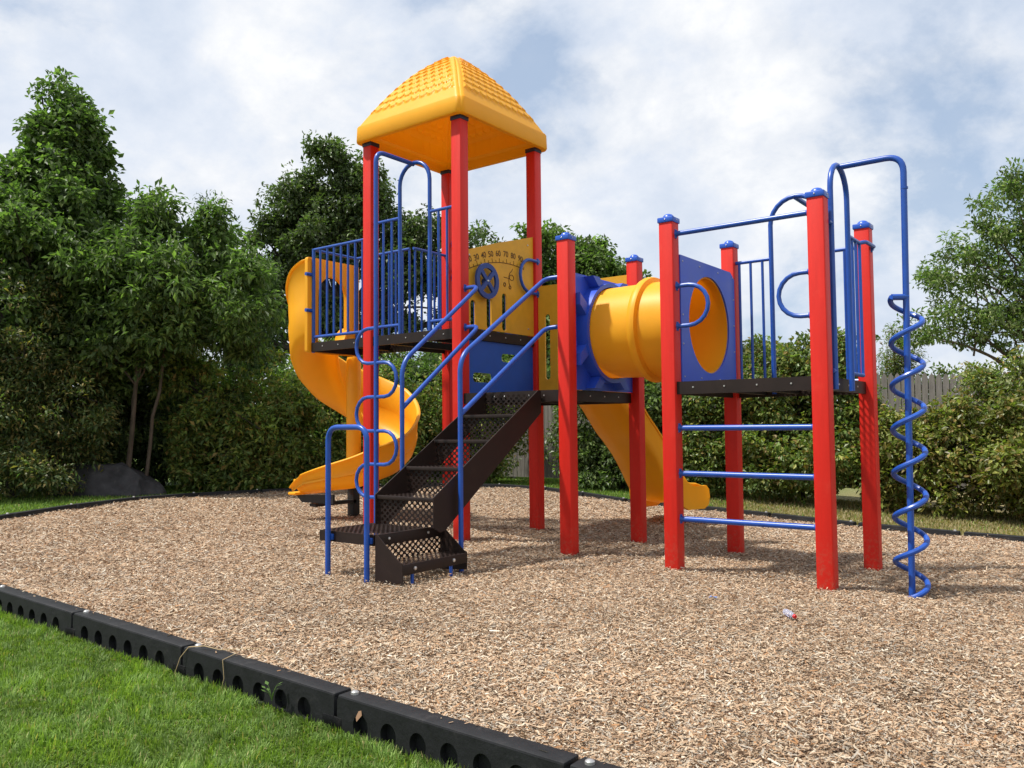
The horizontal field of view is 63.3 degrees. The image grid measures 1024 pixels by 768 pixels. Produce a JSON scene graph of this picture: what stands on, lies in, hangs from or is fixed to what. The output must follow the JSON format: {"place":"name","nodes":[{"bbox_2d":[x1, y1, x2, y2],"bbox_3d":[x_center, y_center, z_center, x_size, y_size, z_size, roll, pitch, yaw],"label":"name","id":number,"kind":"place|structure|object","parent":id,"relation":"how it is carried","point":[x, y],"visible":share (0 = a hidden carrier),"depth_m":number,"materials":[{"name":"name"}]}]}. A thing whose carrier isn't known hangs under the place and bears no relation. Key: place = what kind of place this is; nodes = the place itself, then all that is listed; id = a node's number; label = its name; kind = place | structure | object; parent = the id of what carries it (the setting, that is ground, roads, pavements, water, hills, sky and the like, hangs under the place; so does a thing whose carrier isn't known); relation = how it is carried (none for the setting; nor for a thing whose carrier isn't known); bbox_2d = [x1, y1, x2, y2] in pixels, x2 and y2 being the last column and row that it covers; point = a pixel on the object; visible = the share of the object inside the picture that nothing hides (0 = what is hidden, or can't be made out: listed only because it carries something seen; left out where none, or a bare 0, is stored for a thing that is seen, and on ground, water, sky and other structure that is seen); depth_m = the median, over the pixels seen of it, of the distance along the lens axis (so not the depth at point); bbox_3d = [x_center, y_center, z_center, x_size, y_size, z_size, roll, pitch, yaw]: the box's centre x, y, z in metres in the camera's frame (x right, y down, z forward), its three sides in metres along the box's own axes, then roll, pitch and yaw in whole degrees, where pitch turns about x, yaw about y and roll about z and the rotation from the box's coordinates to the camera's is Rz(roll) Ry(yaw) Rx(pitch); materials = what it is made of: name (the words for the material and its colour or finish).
{"place":"outdoors","nodes":[
{"label":"outdoors","id":0,"kind":"place"},
{"bbox_2d":[0,605,468,767],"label":"grass","id":1,"kind":"structure","parent":0,"point":[159,679],"depth_m":3.48,"materials":[{"name":"green plant"}]},
{"bbox_2d":[0,476,1023,535],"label":"grass","id":2,"kind":"structure","parent":0,"point":[16,504],"depth_m":12.43,"materials":[{"name":"green plant"}]},
{"bbox_2d":[0,432,1023,767],"bbox_3d":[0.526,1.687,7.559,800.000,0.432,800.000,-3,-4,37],"label":"lawn","id":3,"kind":"structure","parent":0,"point":[850,494],"depth_m":3.56,"materials":[{"name":"green plant"}]},
{"bbox_2d":[0,513,13,520],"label":"border timber","id":4,"kind":"object","parent":3,"relation":"on","point":[6,516],"visible":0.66,"depth_m":9.97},
{"bbox_2d":[0,585,86,636],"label":"border timber","id":5,"kind":"object","parent":3,"relation":"on","point":[31,607],"visible":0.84,"depth_m":5.09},
{"bbox_2d":[10,503,76,518],"bbox_3d":[-6.011,1.708,10.656,0.101,0.251,1.170,-1,-3,8],"label":"border timber","id":6,"kind":"object","parent":3,"relation":"on","point":[34,512],"visible":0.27,"depth_m":10.59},
{"bbox_2d":[0,257,130,500],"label":"cedar shrub","id":7,"kind":"object","parent":3,"relation":"on","point":[26,462],"visible":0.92,"depth_m":13.20,"materials":[{"name":"green plant"}]},
{"bbox_2d":[0,65,189,492],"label":"broadleaf tree","id":8,"kind":"object","parent":3,"relation":"on","point":[65,161],"visible":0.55,"depth_m":14.14,"materials":[{"name":"green plant"}]},
{"bbox_2d":[46,462,166,497],"bbox_3d":[-6.858,1.931,14.091,1.939,1.250,1.235,5,-3,0],"label":"boulder","id":9,"kind":"object","parent":3,"relation":"on","point":[117,479],"visible":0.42,"depth_m":13.70,"materials":[{"name":"grey stone"}]},
{"bbox_2d":[75,496,138,508],"bbox_3d":[-5.759,1.760,11.780,0.101,0.251,1.170,-1,-3,17],"label":"border timber","id":10,"kind":"object","parent":3,"relation":"on","point":[93,504],"visible":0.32,"depth_m":11.68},
{"bbox_2d":[60,374,156,465],"bbox_3d":[-9.838,-0.078,15.853,4.420,4.432,7.125,-3,-4,37],"label":"background tree","id":11,"kind":"object","parent":3,"relation":"on","point":[90,395],"depth_m":16.12,"materials":[{"name":"green plant"}]},
{"bbox_2d":[72,610,196,675],"bbox_3d":[-2.043,1.425,4.484,1.170,0.251,0.101,-1,-3,37],"label":"border timber","id":12,"kind":"object","parent":3,"relation":"on","point":[133,640],"visible":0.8,"depth_m":4.45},
{"bbox_2d":[27,177,287,475],"bbox_3d":[-6.128,-0.796,14.203,4.053,5.679,3.602,-3,-4,37],"label":"leafy tree","id":13,"kind":"object","parent":3,"relation":"on","point":[164,299],"visible":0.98,"depth_m":13.86,"materials":[{"name":"green plant"}]},
{"bbox_2d":[138,492,197,499],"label":"border timber","id":14,"kind":"object","parent":3,"relation":"on","point":[191,495],"visible":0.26,"depth_m":12.89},
{"bbox_2d":[60,357,318,486],"bbox_3d":[-6.355,0.654,16.471,5.036,3.072,3.124,0,-3,-18],"label":"background shrub","id":15,"kind":"object","parent":3,"relation":"on","point":[142,428],"visible":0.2,"depth_m":15.54,"materials":[{"name":"green plant"}]},
{"bbox_2d":[197,489,260,496],"bbox_3d":[-4.724,1.893,13.836,0.101,0.251,1.170,-3,-5,41],"label":"border timber","id":16,"kind":"object","parent":3,"relation":"on","point":[216,493],"visible":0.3,"depth_m":13.76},
{"bbox_2d":[179,189,288,412],"bbox_3d":[-6.088,-0.989,17.835,2.854,6.517,2.793,1,-3,-32],"label":"juniper tree","id":17,"kind":"object","parent":3,"relation":"on","point":[250,366],"visible":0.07,"depth_m":17.83,"materials":[{"name":"green plant"}]},
{"bbox_2d":[142,347,328,491],"bbox_3d":[-5.030,0.498,15.099,3.398,3.218,2.198,0,-3,-9],"label":"leafy shrub","id":18,"kind":"object","parent":3,"relation":"on","point":[195,434],"visible":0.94,"depth_m":14.66,"materials":[{"name":"green plant"}]},
{"bbox_2d":[183,643,350,729],"bbox_3d":[-1.135,1.403,3.795,1.170,0.251,0.101,-1,-3,37],"label":"border timber","id":19,"kind":"object","parent":3,"relation":"on","point":[304,694],"visible":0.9,"depth_m":3.71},
{"bbox_2d":[174,645,285,689],"bbox_3d":[-1.375,1.357,3.977,0.607,0.164,0.195,-1,-3,5],"label":"dry straw","id":20,"kind":"object","parent":19,"relation":"on","point":[225,658],"visible":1,"depth_m":4.04,"materials":[{"name":"plant"}]},
{"bbox_2d":[261,681,281,700],"bbox_3d":[-1.044,1.336,3.610,0.119,0.083,0.049,-2,-3,28],"label":"weed","id":21,"kind":"object","parent":3,"relation":"on","point":[268,689],"visible":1,"depth_m":3.62,"materials":[{"name":"green plant"}]},
{"bbox_2d":[260,488,297,492],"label":"border timber","id":22,"kind":"object","parent":3,"relation":"on","point":[278,489],"visible":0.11,"depth_m":14.45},
{"bbox_2d":[262,351,441,474],"bbox_3d":[-3.673,0.606,19.833,5.116,3.544,4.255,-3,-4,37],"label":"background tree","id":23,"kind":"object","parent":3,"relation":"on","point":[413,364],"visible":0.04,"depth_m":19.52,"materials":[{"name":"green plant"}]},
{"bbox_2d":[202,129,505,379],"bbox_3d":[-4.564,-2.356,23.431,9.697,9.828,3.346,-1,-3,0],"label":"oak tree","id":24,"kind":"object","parent":3,"relation":"on","point":[298,231],"visible":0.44,"depth_m":23.35,"materials":[{"name":"green plant"}]},
{"bbox_2d":[260,336,473,484],"bbox_3d":[-2.688,0.520,16.104,3.116,3.278,3.902,-3,-4,37],"label":"leafy shrub","id":25,"kind":"object","parent":3,"relation":"on","point":[428,409],"visible":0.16,"depth_m":15.98,"materials":[{"name":"green plant"}]},
{"bbox_2d":[337,690,578,767],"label":"border timber","id":26,"kind":"object","parent":3,"relation":"on","point":[409,729],"visible":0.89,"depth_m":3.10,"materials":[{"name":"black plastic"}]},
{"bbox_2d":[356,711,361,721],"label":"dead leaf","id":27,"kind":"object","parent":26,"relation":"in","point":[359,714],"visible":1,"depth_m":3.33,"materials":[{"name":"beige plant"}]},
{"bbox_2d":[417,355,528,483],"bbox_3d":[-0.811,0.676,17.131,2.749,3.051,2.300,-3,-4,37],"label":"vine hedge","id":28,"kind":"object","parent":3,"relation":"on","point":[486,378],"visible":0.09,"depth_m":16.67,"materials":[{"name":"green plant"}]},
{"bbox_2d":[412,342,550,435],"bbox_3d":[-0.669,0.576,20.883,4.236,3.624,3.670,-3,-4,37],"label":"background tree","id":29,"kind":"object","parent":3,"relation":"on","point":[506,357],"visible":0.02,"depth_m":20.60,"materials":[{"name":"green plant"}]},
{"bbox_2d":[480,483,500,487],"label":"border timber","id":30,"kind":"object","parent":3,"relation":"on","point":[490,485],"visible":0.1,"depth_m":15.57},
{"bbox_2d":[432,299,552,434],"bbox_3d":[0.235,-0.108,24.462,6.990,5.335,4.002,-3,-4,37],"label":"leafy tree","id":31,"kind":"object","parent":3,"relation":"on","point":[547,335],"visible":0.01,"depth_m":23.65,"materials":[{"name":"green plant"}]},
{"bbox_2d":[0,486,1023,767],"bbox_3d":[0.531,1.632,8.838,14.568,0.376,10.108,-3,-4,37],"label":"wood chips","id":32,"kind":"object","parent":3,"relation":"on","point":[640,642],"visible":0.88,"depth_m":4.86,"materials":[{"name":"beige wood"}]},
{"bbox_2d":[285,56,930,598],"bbox_3d":[0.183,-0.885,8.773,6.029,5.776,5.326,0,-3,-1],"label":"play structure","id":33,"kind":"object","parent":32,"relation":"on","point":[619,340],"visible":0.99,"depth_m":7.91,"materials":[{"name":"red plastic"}]},
{"bbox_2d":[783,609,796,618],"bbox_3d":[1.751,1.449,5.229,0.042,0.042,0.106,0,3,-18],"label":"drink bottle","id":34,"kind":"object","parent":32,"relation":"on","point":[788,613],"visible":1,"depth_m":5.22,"materials":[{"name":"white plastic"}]},
{"bbox_2d":[501,484,546,489],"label":"border timber","id":35,"kind":"object","parent":3,"relation":"on","point":[513,486],"visible":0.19,"depth_m":15.27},
{"bbox_2d":[547,487,585,495],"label":"border timber","id":36,"kind":"object","parent":3,"relation":"on","point":[557,490],"visible":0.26,"depth_m":14.44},
{"bbox_2d":[510,218,651,349],"bbox_3d":[2.053,-1.295,25.823,5.164,7.818,3.638,-1,-3,12],"label":"leafy tree","id":37,"kind":"object","parent":3,"relation":"on","point":[594,257],"visible":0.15,"depth_m":25.26,"materials":[{"name":"green plant"}]},
{"bbox_2d":[570,757,622,767],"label":"border timber","id":38,"kind":"object","parent":3,"relation":"on","point":[585,762],"visible":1,"depth_m":2.74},
{"bbox_2d":[584,492,627,501],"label":"border timber","id":39,"kind":"object","parent":3,"relation":"on","point":[595,495],"visible":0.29,"depth_m":13.23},
{"bbox_2d":[544,378,724,490],"bbox_3d":[2.142,0.640,15.265,4.024,2.939,1.845,-3,-4,37],"label":"vine hedge","id":40,"kind":"object","parent":3,"relation":"on","point":[597,463],"visible":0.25,"depth_m":15.23,"materials":[{"name":"green plant"}]},
{"bbox_2d":[429,371,1021,491],"bbox_3d":[4.935,0.925,14.734,17.125,2.393,0.162,-3,-4,35],"label":"picket fence","id":41,"kind":"object","parent":3,"relation":"on","point":[917,387],"visible":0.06,"depth_m":13.73,"materials":[{"name":"grey wood"}]},
{"bbox_2d":[695,506,770,516],"bbox_3d":[3.048,1.849,11.592,1.170,0.251,0.101,-1,-2,44],"label":"border timber","id":42,"kind":"object","parent":3,"relation":"on","point":[746,512],"visible":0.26,"depth_m":11.38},
{"bbox_2d":[771,513,856,525],"bbox_3d":[3.867,1.834,10.758,0.101,0.251,1.170,2,-2,-43],"label":"border timber","id":43,"kind":"object","parent":3,"relation":"on","point":[802,518],"visible":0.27,"depth_m":10.82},
{"bbox_2d":[682,326,955,504],"bbox_3d":[4.586,0.569,13.577,4.923,3.026,2.345,-3,-4,37],"label":"vine hedge","id":44,"kind":"object","parent":3,"relation":"on","point":[770,451],"visible":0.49,"depth_m":13.29,"materials":[{"name":"green plant"}]},
{"bbox_2d":[876,323,935,420],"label":"conifer","id":45,"kind":"object","parent":3,"relation":"on","point":[894,365],"visible":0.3,"depth_m":21.84,"materials":[{"name":"green plant"}]},
{"bbox_2d":[858,522,960,535],"bbox_3d":[4.715,1.817,9.956,1.170,0.251,0.101,-1,-3,40],"label":"border timber","id":46,"kind":"object","parent":3,"relation":"on","point":[942,532],"visible":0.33,"depth_m":9.79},
{"bbox_2d":[838,386,1023,519],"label":"vine hedge","id":47,"kind":"object","parent":3,"relation":"on","point":[988,468],"visible":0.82,"depth_m":11.61,"materials":[{"name":"green plant"}]},
{"bbox_2d":[885,157,1023,370],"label":"ash tree","id":48,"kind":"object","parent":3,"relation":"on","point":[1010,316],"visible":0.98,"depth_m":19.83,"materials":[{"name":"green plant"}]},
{"bbox_2d":[901,361,1008,412],"bbox_3d":[13.259,0.751,21.219,6.415,3.337,2.774,-2,-3,29],"label":"leafy bush","id":49,"kind":"object","parent":3,"relation":"on","point":[941,372],"visible":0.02,"depth_m":21.88,"materials":[{"name":"green plant"}]},
{"bbox_2d":[947,344,1023,441],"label":"leafy bush","id":50,"kind":"object","parent":3,"relation":"on","point":[983,382],"visible":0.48,"depth_m":12.03,"materials":[{"name":"green plant"}]},
{"bbox_2d":[964,531,1023,542],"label":"border timber","id":51,"kind":"object","parent":3,"relation":"on","point":[1006,537],"visible":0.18,"depth_m":9.32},
{"bbox_2d":[0,0,1023,414],"label":"sky","id":52,"kind":"structure","parent":0,"point":[701,113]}
]}

